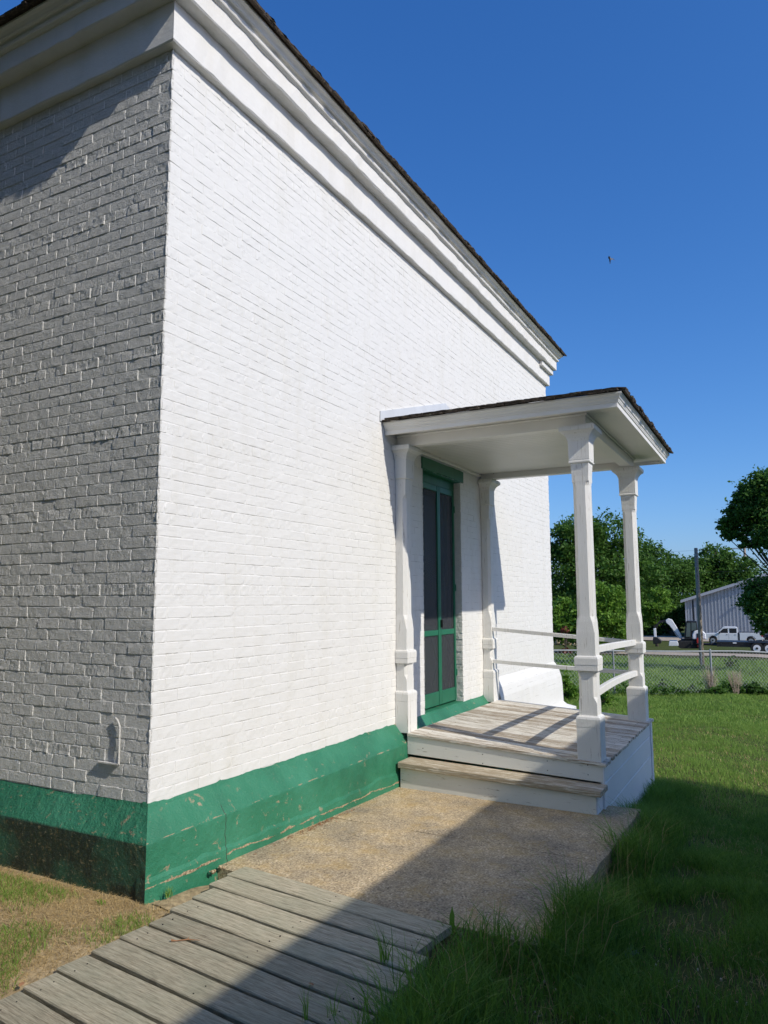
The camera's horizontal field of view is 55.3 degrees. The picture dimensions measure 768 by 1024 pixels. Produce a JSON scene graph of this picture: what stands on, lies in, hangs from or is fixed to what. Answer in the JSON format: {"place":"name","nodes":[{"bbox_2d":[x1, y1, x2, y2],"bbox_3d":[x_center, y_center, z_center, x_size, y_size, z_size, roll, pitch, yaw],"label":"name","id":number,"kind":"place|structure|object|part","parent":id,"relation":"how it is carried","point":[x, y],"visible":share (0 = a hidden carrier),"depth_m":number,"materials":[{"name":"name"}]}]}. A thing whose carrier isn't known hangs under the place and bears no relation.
{"place":"outdoors","nodes":[
{"label":"outdoors","id":0,"kind":"place"},
{"bbox_2d":[0,0,767,594],"label":"sky","id":1,"kind":"structure","parent":0,"point":[558,138],"materials":[{"name":"blue"}]},
{"bbox_2d":[304,775,717,1023],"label":"tall grass","id":2,"kind":"structure","parent":0,"point":[555,940],"depth_m":3.55,"materials":[{"name":"green plant"}]},
{"bbox_2d":[321,625,767,1023],"bbox_3d":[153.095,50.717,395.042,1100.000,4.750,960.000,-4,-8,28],"label":"ground","id":3,"kind":"structure","parent":0,"point":[663,645],"depth_m":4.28,"materials":[{"name":"green plant"}]},
{"bbox_2d":[0,866,170,999],"bbox_3d":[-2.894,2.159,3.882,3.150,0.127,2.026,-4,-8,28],"label":"dry grass","id":4,"kind":"structure","parent":3,"relation":"on","point":[75,906],"depth_m":3.88,"materials":[{"name":"beige plant"}]},
{"bbox_2d":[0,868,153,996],"bbox_3d":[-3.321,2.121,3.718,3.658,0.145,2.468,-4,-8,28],"label":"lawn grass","id":5,"kind":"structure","parent":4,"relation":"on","point":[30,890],"depth_m":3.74,"materials":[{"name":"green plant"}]},
{"bbox_2d":[153,885,208,910],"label":"dry soil","id":6,"kind":"structure","parent":3,"relation":"on","point":[181,898],"depth_m":4.22,"materials":[{"name":"beige soil"}]},
{"bbox_2d":[164,887,172,897],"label":"grass clump","id":7,"kind":"object","parent":6,"relation":"on","point":[167,892],"visible":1,"depth_m":4.18,"materials":[{"name":"green plant"}]},
{"bbox_2d":[0,867,451,1023],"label":"boardwalk","id":8,"kind":"structure","parent":3,"relation":"on","point":[261,947],"depth_m":3.34,"materials":[{"name":"grey wood"}]},
{"bbox_2d":[171,936,195,941],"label":"dry twig","id":9,"kind":"object","parent":8,"relation":"on","point":[172,940],"visible":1,"depth_m":3.56,"materials":[{"name":"brown wood"}]},
{"bbox_2d":[299,982,310,1020],"bbox_3d":[-0.309,1.920,2.889,0.068,0.215,0.122,-1,-7,3],"label":"grass clump","id":10,"kind":"object","parent":8,"relation":"on","point":[305,1013],"visible":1,"depth_m":2.89,"materials":[{"name":"green plant"}]},
{"bbox_2d":[323,981,345,1017],"bbox_3d":[-0.201,1.960,2.933,0.138,0.146,0.089,4,-8,-33],"label":"grass clump","id":11,"kind":"object","parent":8,"relation":"on","point":[333,1003],"visible":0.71,"depth_m":2.93,"materials":[{"name":"green plant"}]},
{"bbox_2d":[370,919,394,965],"bbox_3d":[-0.019,1.985,3.355,0.149,0.215,0.160,6,-9,-42],"label":"grass clump","id":12,"kind":"object","parent":8,"relation":"on","point":[382,952],"visible":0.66,"depth_m":3.36,"materials":[{"name":"green plant"}]},
{"bbox_2d":[0,0,576,904],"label":"brick house","id":13,"kind":"structure","parent":3,"relation":"on","point":[252,284],"depth_m":5.32,"materials":[{"name":"white painted brick"},{"name":"green paint"}]},
{"bbox_2d":[422,473,456,708],"bbox_3d":[0.608,0.893,8.412,0.095,2.617,1.075,-4,-8,28],"label":"screen door","id":14,"kind":"structure","parent":13,"relation":"in","point":[440,671],"depth_m":8.45,"materials":[{"name":"green paint"}]},
{"bbox_2d":[218,787,640,960],"bbox_3d":[0.514,2.575,5.343,2.145,0.518,3.000,-4,-8,28],"label":"concrete pad","id":15,"kind":"object","parent":3,"relation":"on","point":[420,853],"visible":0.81,"depth_m":4.90,"materials":[{"name":"beige concrete"}]},
{"bbox_2d":[274,809,354,844],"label":"leaf litter","id":16,"kind":"object","parent":15,"relation":"on","point":[326,820],"visible":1,"depth_m":5.56,"materials":[{"name":"brown plant"}]},
{"bbox_2d":[437,907,463,935],"bbox_3d":[0.339,2.105,3.748,0.171,0.127,0.108,-2,-7,17],"label":"dandelion","id":17,"kind":"object","parent":3,"relation":"on","point":[452,916],"visible":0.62,"depth_m":3.78,"materials":[{"name":"green plant"}]},
{"bbox_2d":[380,387,673,814],"bbox_3d":[1.762,1.004,7.882,2.347,4.765,3.234,-4,-8,28],"label":"porch","id":18,"kind":"object","parent":3,"relation":"on","point":[586,755],"visible":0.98,"depth_m":7.15,"materials":[{"name":"white wood"}]},
{"bbox_2d":[553,640,576,645],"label":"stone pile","id":19,"kind":"object","parent":3,"relation":"on","point":[558,643],"visible":0.14,"depth_m":62.46,"materials":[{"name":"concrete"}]},
{"bbox_2d":[560,661,578,701],"bbox_3d":[4.524,4.266,18.485,1.166,0.966,0.792,-14,-16,64],"label":"shrub","id":20,"kind":"object","parent":3,"relation":"on","point":[568,688],"visible":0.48,"depth_m":18.32,"materials":[{"name":"green plant"}]},
{"bbox_2d":[569,638,576,656],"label":"shrub","id":21,"kind":"object","parent":3,"relation":"on","point":[572,641],"visible":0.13,"depth_m":40.19,"materials":[{"name":"green plant"}]},
{"bbox_2d":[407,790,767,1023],"bbox_3d":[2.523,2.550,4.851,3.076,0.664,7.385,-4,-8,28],"label":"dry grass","id":22,"kind":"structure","parent":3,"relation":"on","point":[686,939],"depth_m":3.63,"materials":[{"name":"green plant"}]},
{"bbox_2d":[552,579,626,649],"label":"tree","id":23,"kind":"object","parent":3,"relation":"on","point":[611,621],"visible":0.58,"depth_m":46.74,"materials":[{"name":"green plant"}]},
{"bbox_2d":[600,690,619,706],"bbox_3d":[5.163,4.328,17.082,0.402,0.402,0.602,4,-8,-34],"label":"shrub","id":24,"kind":"object","parent":3,"relation":"on","point":[605,699],"visible":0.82,"depth_m":17.01,"materials":[{"name":"green plant"}]},
{"bbox_2d":[550,506,672,636],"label":"tree","id":25,"kind":"object","parent":3,"relation":"on","point":[609,563],"visible":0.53,"depth_m":68.02,"materials":[{"name":"green plant"}]},
{"bbox_2d":[641,585,675,646],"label":"tree","id":26,"kind":"object","parent":3,"relation":"on","point":[660,605],"visible":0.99,"depth_m":61.09,"materials":[{"name":"green plant"}]},
{"bbox_2d":[551,563,767,623],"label":"distant woods","id":27,"kind":"object","parent":3,"relation":"on","point":[758,572],"depth_m":130.94,"materials":[{"name":"green plant"}]},
{"bbox_2d":[554,649,767,694],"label":"chain link fence","id":28,"kind":"object","parent":3,"relation":"on","point":[703,651],"visible":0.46,"depth_m":20.41,"materials":[{"name":"metal"}]},
{"bbox_2d":[643,603,685,635],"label":"tree","id":29,"kind":"object","parent":3,"relation":"on","point":[676,616],"visible":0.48,"depth_m":84.70,"materials":[{"name":"green plant"}]},
{"bbox_2d":[621,538,708,629],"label":"tree","id":30,"kind":"object","parent":3,"relation":"on","point":[682,581],"visible":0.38,"depth_m":89.88,"materials":[{"name":"green plant"}]},
{"bbox_2d":[567,636,762,640],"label":"gravel yard","id":31,"kind":"structure","parent":3,"relation":"on","point":[665,638],"depth_m":76.77,"materials":[{"name":"grey gravel"}]},
{"bbox_2d":[572,679,767,695],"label":"weed strip","id":32,"kind":"object","parent":3,"relation":"on","point":[666,690],"visible":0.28,"depth_m":20.27,"materials":[{"name":"green plant"}]},
{"bbox_2d":[673,688,689,694],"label":"shrub","id":33,"kind":"object","parent":3,"relation":"on","point":[681,691],"visible":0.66,"depth_m":20.27,"materials":[{"name":"green plant"}]},
{"bbox_2d":[694,548,704,665],"bbox_3d":[14.113,4.421,32.826,0.208,5.627,0.218,2,-7,-17],"label":"utility pole","id":34,"kind":"object","parent":3,"relation":"on","point":[699,621],"visible":0.86,"depth_m":32.77,"materials":[{"name":"brown wood"}]},
{"bbox_2d":[699,665,718,688],"bbox_3d":[9.143,4.668,20.488,0.602,0.873,0.491,-4,-8,28],"label":"dead brush","id":35,"kind":"object","parent":3,"relation":"on","point":[710,679],"visible":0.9,"depth_m":20.43,"materials":[{"name":"beige plant"}]},
{"bbox_2d":[705,685,727,694],"bbox_3d":[9.163,4.921,20.234,0.583,0.298,0.466,-4,-8,28],"label":"shrub","id":36,"kind":"object","parent":3,"relation":"on","point":[718,690],"visible":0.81,"depth_m":20.15,"materials":[{"name":"green plant"}]},
{"bbox_2d":[677,541,762,602],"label":"tree","id":37,"kind":"object","parent":3,"relation":"on","point":[717,565],"visible":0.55,"depth_m":92.08,"materials":[{"name":"green plant"}]},
{"bbox_2d":[680,573,767,638],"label":"metal shed","id":38,"kind":"structure","parent":3,"relation":"on","point":[718,611],"depth_m":77.30,"materials":[{"name":"grey metal"}]},
{"bbox_2d":[691,638,767,653],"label":"flatbed trailer","id":39,"kind":"object","parent":3,"relation":"on","point":[755,645],"visible":0.91,"depth_m":47.89,"materials":[{"name":"black metal"}]},
{"bbox_2d":[653,618,705,648],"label":"mini excavator","id":40,"kind":"object","parent":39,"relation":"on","point":[691,632],"visible":0.83,"depth_m":50.47,"materials":[{"name":"white metal"}]},
{"bbox_2d":[686,623,689,636],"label":"cab window","id":41,"kind":"structure","parent":40,"relation":"in","point":[688,624],"depth_m":50.44,"materials":[{"name":"grey glass"}]},
{"bbox_2d":[691,622,696,630],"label":"cab window","id":42,"kind":"structure","parent":40,"relation":"in","point":[693,625],"depth_m":50.35,"materials":[{"name":"grey glass"}]},
{"bbox_2d":[723,655,740,667],"bbox_3d":[15.208,6.552,32.075,0.548,0.618,0.708,0,-7,-1],"label":"shrub","id":43,"kind":"object","parent":3,"relation":"on","point":[732,662],"visible":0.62,"depth_m":31.98,"materials":[{"name":"green plant"}]},
{"bbox_2d":[705,626,764,642],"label":"pickup truck","id":44,"kind":"object","parent":3,"relation":"on","point":[727,633],"visible":0.72,"depth_m":63.75,"materials":[{"name":"white paint"}]},
{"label":"front window","id":45,"kind":"part","parent":44,"relation":"part of","materials":[{"name":"black glass"}]},
{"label":"rear window","id":46,"kind":"part","parent":44,"relation":"part of","materials":[{"name":"black glass"}]},
{"bbox_2d":[728,669,742,693],"bbox_3d":[9.776,4.702,20.428,0.461,0.782,0.463,-4,-8,28],"label":"dead brush","id":47,"kind":"object","parent":3,"relation":"on","point":[736,683],"visible":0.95,"depth_m":20.38,"materials":[{"name":"beige plant"}]},
{"bbox_2d":[714,464,767,635],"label":"tree","id":48,"kind":"object","parent":3,"relation":"on","point":[746,511],"visible":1,"depth_m":30.08,"materials":[{"name":"green plant"}]},
{"bbox_2d":[739,681,767,694],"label":"shrub","id":49,"kind":"object","parent":3,"relation":"on","point":[751,689],"visible":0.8,"depth_m":20.54,"materials":[{"name":"green plant"}]},
{"bbox_2d":[558,625,572,653],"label":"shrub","id":50,"kind":"object","parent":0,"point":[562,630],"visible":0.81,"depth_m":45.92,"materials":[{"name":"red plant"}]},
{"bbox_2d":[505,710,767,865],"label":"lawn grass","id":51,"kind":"structure","parent":0,"point":[693,760],"depth_m":10.15,"materials":[{"name":"green plant"}]},
{"bbox_2d":[534,948,746,1016],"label":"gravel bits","id":52,"kind":"object","parent":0,"point":[655,995],"visible":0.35,"depth_m":3.36,"materials":[{"name":"grey gravel"}]},
{"bbox_2d":[553,649,767,657],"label":"gravel road","id":53,"kind":"structure","parent":0,"point":[690,653],"depth_m":45.65,"materials":[{"name":"grey gravel"}]},
{"bbox_2d":[554,653,767,692],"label":"lawn grass","id":54,"kind":"structure","parent":0,"point":[674,665],"depth_m":30.42,"materials":[{"name":"green plant"}]},
{"bbox_2d":[563,673,767,733],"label":"lawn grass","id":55,"kind":"structure","parent":0,"point":[757,707],"depth_m":17.05,"materials":[{"name":"green plant"}]},
{"bbox_2d":[602,705,767,859],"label":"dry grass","id":56,"kind":"structure","parent":0,"point":[711,768],"depth_m":10.11,"materials":[{"name":"green plant"}]},
{"bbox_2d":[756,634,767,640],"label":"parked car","id":57,"kind":"object","parent":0,"point":[766,636],"visible":0.32,"depth_m":64.22,"materials":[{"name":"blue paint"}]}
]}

